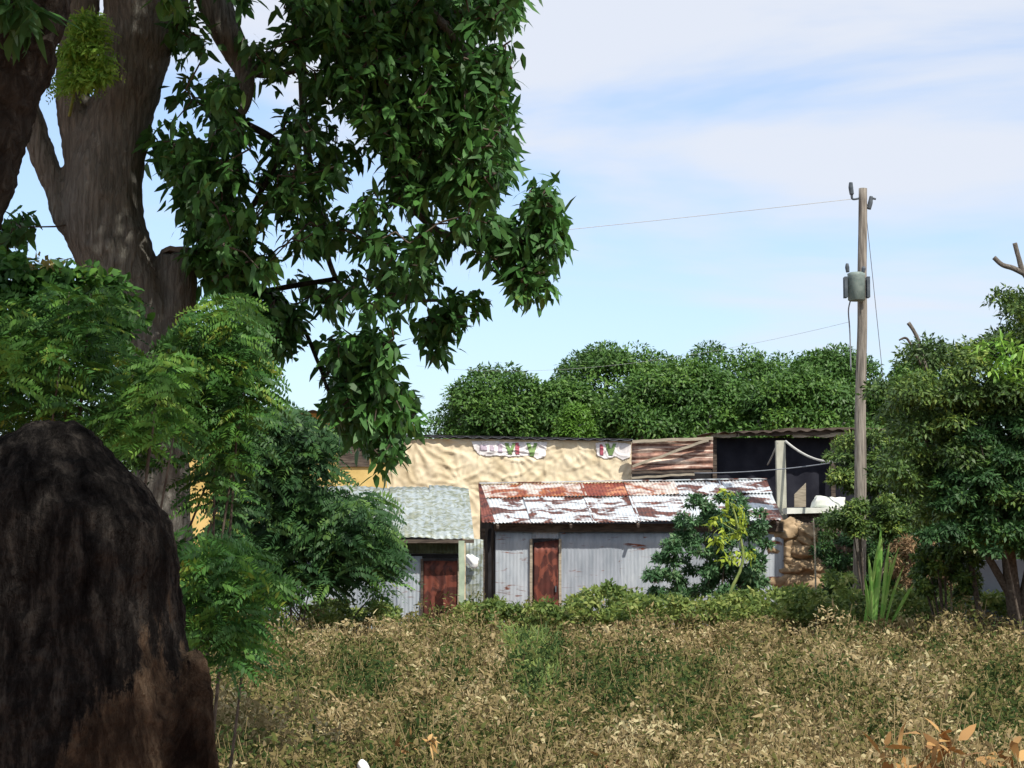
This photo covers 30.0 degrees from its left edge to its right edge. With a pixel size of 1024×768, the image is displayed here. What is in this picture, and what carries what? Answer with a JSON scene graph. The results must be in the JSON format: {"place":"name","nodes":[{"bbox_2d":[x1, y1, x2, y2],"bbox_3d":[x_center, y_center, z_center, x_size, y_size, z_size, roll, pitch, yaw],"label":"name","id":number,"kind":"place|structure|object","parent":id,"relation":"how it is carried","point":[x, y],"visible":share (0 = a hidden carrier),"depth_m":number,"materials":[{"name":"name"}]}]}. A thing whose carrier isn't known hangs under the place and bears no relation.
{"place":"outdoors","nodes":[
{"label":"outdoors","id":0,"kind":"place"},
{"bbox_2d":[188,410,386,570],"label":"house","id":1,"kind":"structure","parent":0,"point":[359,474],"depth_m":42.95,"materials":[{"name":"yellow paint"}]},
{"bbox_2d":[338,439,369,466],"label":"window","id":2,"kind":"structure","parent":1,"relation":"in","point":[349,459],"depth_m":42.95,"materials":[{"name":"brown wood"}]},
{"bbox_2d":[0,0,1023,487],"label":"sky","id":3,"kind":"structure","parent":0,"point":[644,110],"materials":[{"name":"blue"}]},
{"bbox_2d":[495,620,568,727],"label":"green grass","id":4,"kind":"structure","parent":0,"point":[532,637],"depth_m":23.68,"materials":[{"name":"green plant"}]},
{"bbox_2d":[388,434,712,599],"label":"tarpaulin building","id":5,"kind":"structure","parent":0,"point":[471,463],"depth_m":44.97,"materials":[{"name":"beige fabric"}]},
{"bbox_2d":[250,544,1018,765],"bbox_3d":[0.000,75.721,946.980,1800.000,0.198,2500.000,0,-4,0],"label":"ground","id":6,"kind":"structure","parent":0,"point":[974,551],"depth_m":31.09,"materials":[{"name":"red soil"}]},
{"bbox_2d":[0,0,82,229],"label":"dark barked tree","id":7,"kind":"object","parent":6,"relation":"on","point":[31,33],"visible":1,"depth_m":9.27,"materials":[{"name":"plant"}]},
{"bbox_2d":[0,243,154,420],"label":"shrub","id":8,"kind":"object","parent":6,"relation":"on","point":[22,271],"visible":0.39,"depth_m":10.07,"materials":[{"name":"green plant"}]},
{"bbox_2d":[0,281,210,472],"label":"shrub","id":9,"kind":"object","parent":6,"relation":"on","point":[58,312],"visible":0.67,"depth_m":9.32,"materials":[{"name":"green plant"}]},
{"bbox_2d":[0,419,218,767],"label":"tree stump","id":10,"kind":"object","parent":6,"relation":"on","point":[101,666],"visible":1,"depth_m":5.29,"materials":[{"name":"brown wood"}]},
{"bbox_2d":[94,418,133,473],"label":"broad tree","id":11,"kind":"object","parent":6,"relation":"on","point":[130,469],"visible":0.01,"depth_m":74.10,"materials":[{"name":"green plant"}]},
{"bbox_2d":[0,291,281,507],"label":"shrub","id":12,"kind":"object","parent":6,"relation":"on","point":[171,387],"visible":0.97,"depth_m":8.97,"materials":[{"name":"green plant"}]},
{"bbox_2d":[0,297,295,545],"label":"shrub","id":13,"kind":"object","parent":6,"relation":"on","point":[239,509],"visible":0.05,"depth_m":11.14,"materials":[{"name":"green plant"}]},
{"bbox_2d":[140,291,292,731],"bbox_3d":[-1.667,1.266,10.702,0.863,3.636,1.145,1,-5,-14],"label":"shrub","id":14,"kind":"object","parent":6,"relation":"on","point":[218,348],"visible":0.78,"depth_m":10.62,"materials":[{"name":"green plant"}]},
{"bbox_2d":[174,524,315,767],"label":"shrub","id":15,"kind":"object","parent":6,"relation":"on","point":[222,600],"visible":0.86,"depth_m":8.87,"materials":[{"name":"green plant"}]},
{"bbox_2d":[0,0,577,649],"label":"mango tree","id":16,"kind":"object","parent":6,"relation":"on","point":[420,92],"visible":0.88,"depth_m":12.68,"materials":[{"name":"green plant"}]},
{"bbox_2d":[45,5,126,116],"bbox_3d":[-2.835,-2.168,12.643,0.580,0.701,0.540,0,-4,0],"label":"leafy sprig","id":17,"kind":"object","parent":16,"relation":"attached to","point":[83,51],"visible":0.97,"depth_m":12.54,"materials":[{"name":"green plant"}]},
{"bbox_2d":[193,398,423,638],"bbox_3d":[-3.476,2.451,32.436,4.140,4.641,3.918,0,-4,0],"label":"shrub","id":18,"kind":"object","parent":6,"relation":"on","point":[304,519],"visible":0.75,"depth_m":31.36,"materials":[{"name":"green plant"}]},
{"bbox_2d":[269,576,414,632],"bbox_3d":[-3.293,4.021,33.273,3.181,1.650,1.529,0,-4,0],"label":"shrub","id":19,"kind":"object","parent":6,"relation":"on","point":[372,588],"visible":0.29,"depth_m":33.19,"materials":[{"name":"green plant"}]},
{"bbox_2d":[265,485,473,629],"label":"shack","id":20,"kind":"structure","parent":6,"relation":"on","point":[437,528],"depth_m":37.14,"materials":[{"name":"grey metal"}]},
{"bbox_2d":[423,561,457,621],"bbox_3d":[-1.378,4.241,37.082,0.685,1.624,0.026,0,-4,1],"label":"door","id":21,"kind":"structure","parent":20,"relation":"in","point":[439,577],"depth_m":37.11,"materials":[{"name":"red wood"}]},
{"bbox_2d":[465,554,478,568],"bbox_3d":[-0.830,3.626,39.141,0.318,0.259,0.147,25,-4,2],"label":"rag","id":22,"kind":"object","parent":20,"relation":"hanging from","point":[472,561],"visible":1,"depth_m":39.10,"materials":[{"name":"white fabric"}]},
{"bbox_2d":[459,541,464,603],"bbox_3d":[-0.955,4.009,36.398,0.128,2.041,0.094,0,-4,0],"label":"fence post","id":23,"kind":"object","parent":6,"relation":"on","point":[461,573],"visible":0.56,"depth_m":36.39,"materials":[{"name":"wood"}]},
{"bbox_2d":[466,538,482,602],"bbox_3d":[-0.773,4.204,39.287,0.363,2.100,0.033,0,-4,0],"label":"metal sheet","id":24,"kind":"object","parent":6,"relation":"on","point":[474,579],"visible":0.55,"depth_m":39.31,"materials":[{"name":"grey metal"}]},
{"bbox_2d":[423,360,556,439],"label":"mango tree","id":25,"kind":"object","parent":6,"relation":"on","point":[474,406],"visible":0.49,"depth_m":57.07,"materials":[{"name":"green plant"}]},
{"bbox_2d":[506,376,617,437],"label":"mango tree","id":26,"kind":"object","parent":6,"relation":"on","point":[561,392],"visible":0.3,"depth_m":56.49,"materials":[{"name":"green plant"}]},
{"bbox_2d":[551,401,599,437],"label":"young tree","id":27,"kind":"object","parent":6,"relation":"on","point":[573,420],"visible":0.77,"depth_m":52.78,"materials":[{"name":"green plant"}]},
{"bbox_2d":[203,590,1023,767],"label":"weed stalks","id":28,"kind":"object","parent":6,"relation":"on","point":[683,684],"visible":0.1,"depth_m":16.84,"materials":[{"name":"beige plant"}]},
{"bbox_2d":[357,759,369,767],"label":"litter","id":29,"kind":"object","parent":28,"relation":"on","point":[362,763],"visible":1,"depth_m":11.34,"materials":[{"name":"white plastic"}]},
{"bbox_2d":[395,727,417,753],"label":"dead leaves","id":30,"kind":"object","parent":28,"relation":"on","point":[397,743],"visible":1,"depth_m":12.27,"materials":[{"name":"brown plant"}]},
{"bbox_2d":[423,733,438,758],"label":"dead leaves","id":31,"kind":"object","parent":28,"relation":"on","point":[432,746],"visible":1,"depth_m":12.25,"materials":[{"name":"beige plant"}]},
{"bbox_2d":[589,751,619,767],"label":"dead leaves","id":32,"kind":"object","parent":28,"relation":"on","point":[595,753],"visible":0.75,"depth_m":12.21,"materials":[{"name":"brown plant"}]},
{"bbox_2d":[263,567,1007,629],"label":"green undergrowth","id":33,"kind":"object","parent":28,"relation":"on","point":[798,601],"visible":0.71,"depth_m":33.09,"materials":[{"name":"green plant"}]},
{"bbox_2d":[862,722,911,767],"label":"dead leaves","id":34,"kind":"object","parent":28,"relation":"on","point":[887,741],"visible":0.94,"depth_m":12.24,"materials":[{"name":"brown plant"}]},
{"bbox_2d":[863,527,913,629],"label":"strap leaved plant","id":35,"kind":"object","parent":28,"relation":"on","point":[872,593],"visible":0.92,"depth_m":30.78,"materials":[{"name":"green plant"}]},
{"bbox_2d":[906,740,949,767],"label":"dead leaves","id":36,"kind":"object","parent":28,"relation":"on","point":[920,764],"visible":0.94,"depth_m":12.24,"materials":[{"name":"brown plant"}]},
{"bbox_2d":[903,718,956,767],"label":"dead leaves","id":37,"kind":"object","parent":28,"relation":"on","point":[934,753],"visible":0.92,"depth_m":12.29,"materials":[{"name":"brown plant"}]},
{"bbox_2d":[923,724,978,764],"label":"dead leaves","id":38,"kind":"object","parent":28,"relation":"on","point":[966,733],"visible":0.99,"depth_m":12.29,"materials":[{"name":"brown plant"}]},
{"bbox_2d":[950,748,1004,767],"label":"dead leaves","id":39,"kind":"object","parent":28,"relation":"on","point":[982,759],"visible":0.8,"depth_m":12.28,"materials":[{"name":"brown plant"}]},
{"bbox_2d":[997,736,1023,767],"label":"dead leaves","id":40,"kind":"object","parent":28,"relation":"on","point":[1013,745],"visible":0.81,"depth_m":12.30,"materials":[{"name":"brown plant"}]},
{"bbox_2d":[549,339,678,437],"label":"mango tree","id":41,"kind":"object","parent":6,"relation":"on","point":[603,357],"visible":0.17,"depth_m":62.46,"materials":[{"name":"green plant"}]},
{"bbox_2d":[478,478,783,628],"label":"shack","id":42,"kind":"structure","parent":6,"relation":"on","point":[556,540],"depth_m":40.32,"materials":[{"name":"metal"}]},
{"bbox_2d":[534,540,558,605],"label":"door","id":43,"kind":"structure","parent":42,"relation":"in","point":[546,554],"depth_m":40.18,"materials":[{"name":"metal"}]},
{"bbox_2d":[593,352,754,439],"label":"mango tree","id":44,"kind":"object","parent":6,"relation":"on","point":[672,400],"visible":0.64,"depth_m":56.07,"materials":[{"name":"green plant"}]},
{"bbox_2d":[640,489,776,625],"bbox_3d":[3.855,3.602,37.337,2.829,3.126,2.060,0,-4,0],"label":"leafy bush","id":45,"kind":"object","parent":6,"relation":"on","point":[712,573],"visible":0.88,"depth_m":36.99,"materials":[{"name":"green plant"}]},
{"bbox_2d":[705,488,755,607],"bbox_3d":[3.917,3.387,34.315,1.035,3.030,0.614,0,-4,0],"label":"papaya sapling","id":46,"kind":"object","parent":6,"relation":"on","point":[717,540],"visible":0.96,"depth_m":34.35,"materials":[{"name":"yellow plant"}]},
{"bbox_2d":[680,340,821,414],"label":"mango tree","id":47,"kind":"object","parent":6,"relation":"on","point":[759,366],"visible":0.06,"depth_m":61.29,"materials":[{"name":"green plant"}]},
{"bbox_2d":[775,441,786,519],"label":"concrete post","id":48,"kind":"object","parent":6,"relation":"on","point":[780,463],"visible":0.36,"depth_m":43.38,"materials":[{"name":"grey concrete"}]},
{"bbox_2d":[694,463,829,473],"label":"wire","id":49,"kind":"object","parent":48,"relation":"attached to","point":[762,470],"visible":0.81,"depth_m":43.17,"materials":[{"name":"grey metal"}]},
{"bbox_2d":[785,440,838,462],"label":"rope","id":50,"kind":"object","parent":48,"relation":"attached to","point":[799,451],"visible":0.6,"depth_m":42.74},
{"bbox_2d":[693,427,884,601],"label":"netted shed","id":51,"kind":"structure","parent":6,"relation":"on","point":[730,454],"depth_m":45.57,"materials":[{"name":"black fabric"}]},
{"bbox_2d":[720,362,887,447],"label":"mango tree","id":52,"kind":"object","parent":6,"relation":"on","point":[779,406],"visible":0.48,"depth_m":55.14,"materials":[{"name":"green plant"}]},
{"bbox_2d":[813,518,816,625],"bbox_3d":[5.396,3.621,34.022,0.052,2.448,0.031,0,-4,0],"label":"wooden post","id":53,"kind":"object","parent":6,"relation":"on","point":[815,563],"visible":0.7,"depth_m":34.05,"materials":[{"name":"brown wood"}]},
{"bbox_2d":[783,507,852,626],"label":"stone wall","id":54,"kind":"structure","parent":6,"relation":"on","point":[806,515],"depth_m":42.59,"materials":[{"name":"tan brown stone"}]},
{"bbox_2d":[794,483,805,506],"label":"board","id":55,"kind":"object","parent":54,"relation":"on","point":[800,497],"visible":1,"depth_m":43.93,"materials":[{"name":"brown wood"}]},
{"bbox_2d":[810,496,844,507],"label":"plastic bundle","id":56,"kind":"object","parent":54,"relation":"on","point":[821,502],"visible":0.84,"depth_m":42.73,"materials":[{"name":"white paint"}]},
{"bbox_2d":[787,341,900,447],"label":"mango tree","id":57,"kind":"object","parent":6,"relation":"on","point":[834,361],"visible":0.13,"depth_m":60.64,"materials":[{"name":"green plant"}]},
{"bbox_2d":[843,182,875,603],"bbox_3d":[7.024,0.618,38.372,0.656,9.512,0.612,-1,-5,15],"label":"utility pole","id":58,"kind":"object","parent":6,"relation":"on","point":[856,286],"visible":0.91,"depth_m":38.49,"materials":[{"name":"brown wood"}]},
{"bbox_2d":[278,199,849,257],"bbox_3d":[-3.231,-2.946,40.600,20.598,1.384,0.010,-1,-5,10],"label":"power line","id":59,"kind":"object","parent":58,"relation":"attached to","point":[693,216],"visible":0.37,"depth_m":39.40,"materials":[{"name":"metal"}]},
{"bbox_2d":[423,322,846,370],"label":"power line","id":60,"kind":"object","parent":58,"relation":"attached to","point":[659,359],"visible":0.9,"depth_m":45.58,"materials":[{"name":"metal"}]},
{"bbox_2d":[867,223,904,586],"bbox_3d":[8.145,1.057,41.292,0.013,8.493,5.818,-2,-5,19],"label":"guy wire","id":61,"kind":"object","parent":58,"relation":"attached to","point":[875,306],"visible":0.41,"depth_m":39.79,"materials":[{"name":"grey metal"}]},
{"bbox_2d":[811,424,931,568],"bbox_3d":[7.542,3.100,40.075,2.654,4.535,1.734,0,-4,0],"label":"leafy bush","id":62,"kind":"object","parent":6,"relation":"on","point":[842,475],"visible":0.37,"depth_m":40.00,"materials":[{"name":"green plant"}]},
{"bbox_2d":[820,493,925,635],"bbox_3d":[7.121,3.625,37.438,2.199,3.078,1.178,0,-4,0],"label":"tree","id":63,"kind":"object","parent":6,"relation":"on","point":[888,519],"visible":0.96,"depth_m":37.29,"materials":[{"name":"green plant"}]},
{"bbox_2d":[807,527,955,597],"bbox_3d":[7.785,4.075,39.277,3.391,2.488,1.635,0,-4,0],"label":"leafy bush","id":64,"kind":"object","parent":6,"relation":"on","point":[833,558],"visible":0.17,"depth_m":38.94,"materials":[{"name":"green plant"}]},
{"bbox_2d":[887,534,957,623],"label":"dry bush","id":65,"kind":"object","parent":6,"relation":"on","point":[899,563],"visible":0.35,"depth_m":35.75,"materials":[{"name":"brown plant"}]},
{"bbox_2d":[853,359,1003,600],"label":"mango tree","id":66,"kind":"object","parent":6,"relation":"on","point":[896,370],"visible":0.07,"depth_m":59.60,"materials":[{"name":"green plant"}]},
{"bbox_2d":[855,242,1023,657],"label":"bushy tree","id":67,"kind":"object","parent":6,"relation":"on","point":[940,411],"visible":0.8,"depth_m":30.24,"materials":[{"name":"green plant"}]},
{"bbox_2d":[866,434,1019,559],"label":"leafy bush","id":68,"kind":"object","parent":6,"relation":"on","point":[997,557],"visible":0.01,"depth_m":41.89,"materials":[{"name":"green plant"}]},
{"bbox_2d":[906,543,986,643],"bbox_3d":[7.187,3.615,31.620,1.417,2.201,1.187,0,-4,0],"label":"leafy bush","id":69,"kind":"object","parent":6,"relation":"on","point":[954,566],"visible":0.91,"depth_m":31.40,"materials":[{"name":"green plant"}]},
{"bbox_2d":[950,581,952,624],"bbox_3d":[7.310,3.631,31.814,0.053,2.085,0.031,0,-4,0],"label":"wooden post","id":70,"kind":"object","parent":6,"relation":"on","point":[950,598],"visible":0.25,"depth_m":31.81,"materials":[{"name":"brown wood"}]},
{"bbox_2d":[911,405,1023,632],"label":"tree","id":71,"kind":"object","parent":6,"relation":"on","point":[1007,458],"visible":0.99,"depth_m":29.57,"materials":[{"name":"green plant"}]},
{"bbox_2d":[965,559,1023,634],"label":"wall","id":72,"kind":"structure","parent":6,"relation":"on","point":[990,582],"depth_m":33.83,"materials":[{"name":"grey paint"}]},
{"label":"sack","id":73,"kind":"object","parent":6,"relation":"on","visible":0},
{"bbox_2d":[784,574,801,588],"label":"sack","id":74,"kind":"object","parent":73,"relation":"on","point":[792,579],"visible":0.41,"depth_m":40.38,"materials":[{"name":"beige fabric"}]},
{"bbox_2d":[769,573,791,586],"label":"sack","id":75,"kind":"object","parent":74,"relation":"on","point":[778,582],"visible":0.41,"depth_m":40.37,"materials":[{"name":"beige fabric"}]},
{"bbox_2d":[766,546,793,557],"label":"sack","id":76,"kind":"object","parent":75,"relation":"on","point":[787,550],"visible":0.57,"depth_m":40.44,"materials":[{"name":"beige fabric"}]},
{"bbox_2d":[779,557,804,574],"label":"sack","id":77,"kind":"object","parent":74,"relation":"on","point":[786,569],"visible":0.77,"depth_m":40.42,"materials":[{"name":"beige fabric"}]},
{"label":"sack","id":78,"kind":"object","parent":6,"relation":"on","visible":0},
{"bbox_2d":[800,574,822,589],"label":"sack","id":79,"kind":"object","parent":78,"relation":"on","point":[809,578],"visible":0.28,"depth_m":40.39,"materials":[{"name":"beige fabric"}]},
{"bbox_2d":[788,557,825,578],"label":"sack","id":80,"kind":"object","parent":79,"relation":"on","point":[807,565],"visible":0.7,"depth_m":40.46,"materials":[{"name":"beige fabric"}]},
{"bbox_2d":[783,539,813,559],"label":"sack","id":81,"kind":"object","parent":80,"relation":"on","point":[799,550],"visible":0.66,"depth_m":40.45,"materials":[{"name":"beige fabric"}]},
{"bbox_2d":[768,517,798,543],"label":"sack","id":82,"kind":"object","parent":81,"relation":"on","point":[790,529],"visible":0.57,"depth_m":40.50,"materials":[{"name":"beige fabric"}]},
{"bbox_2d":[795,519,823,545],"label":"sack","id":83,"kind":"object","parent":81,"relation":"on","point":[805,536],"visible":0.56,"depth_m":40.50,"materials":[{"name":"beige fabric"}]}
]}

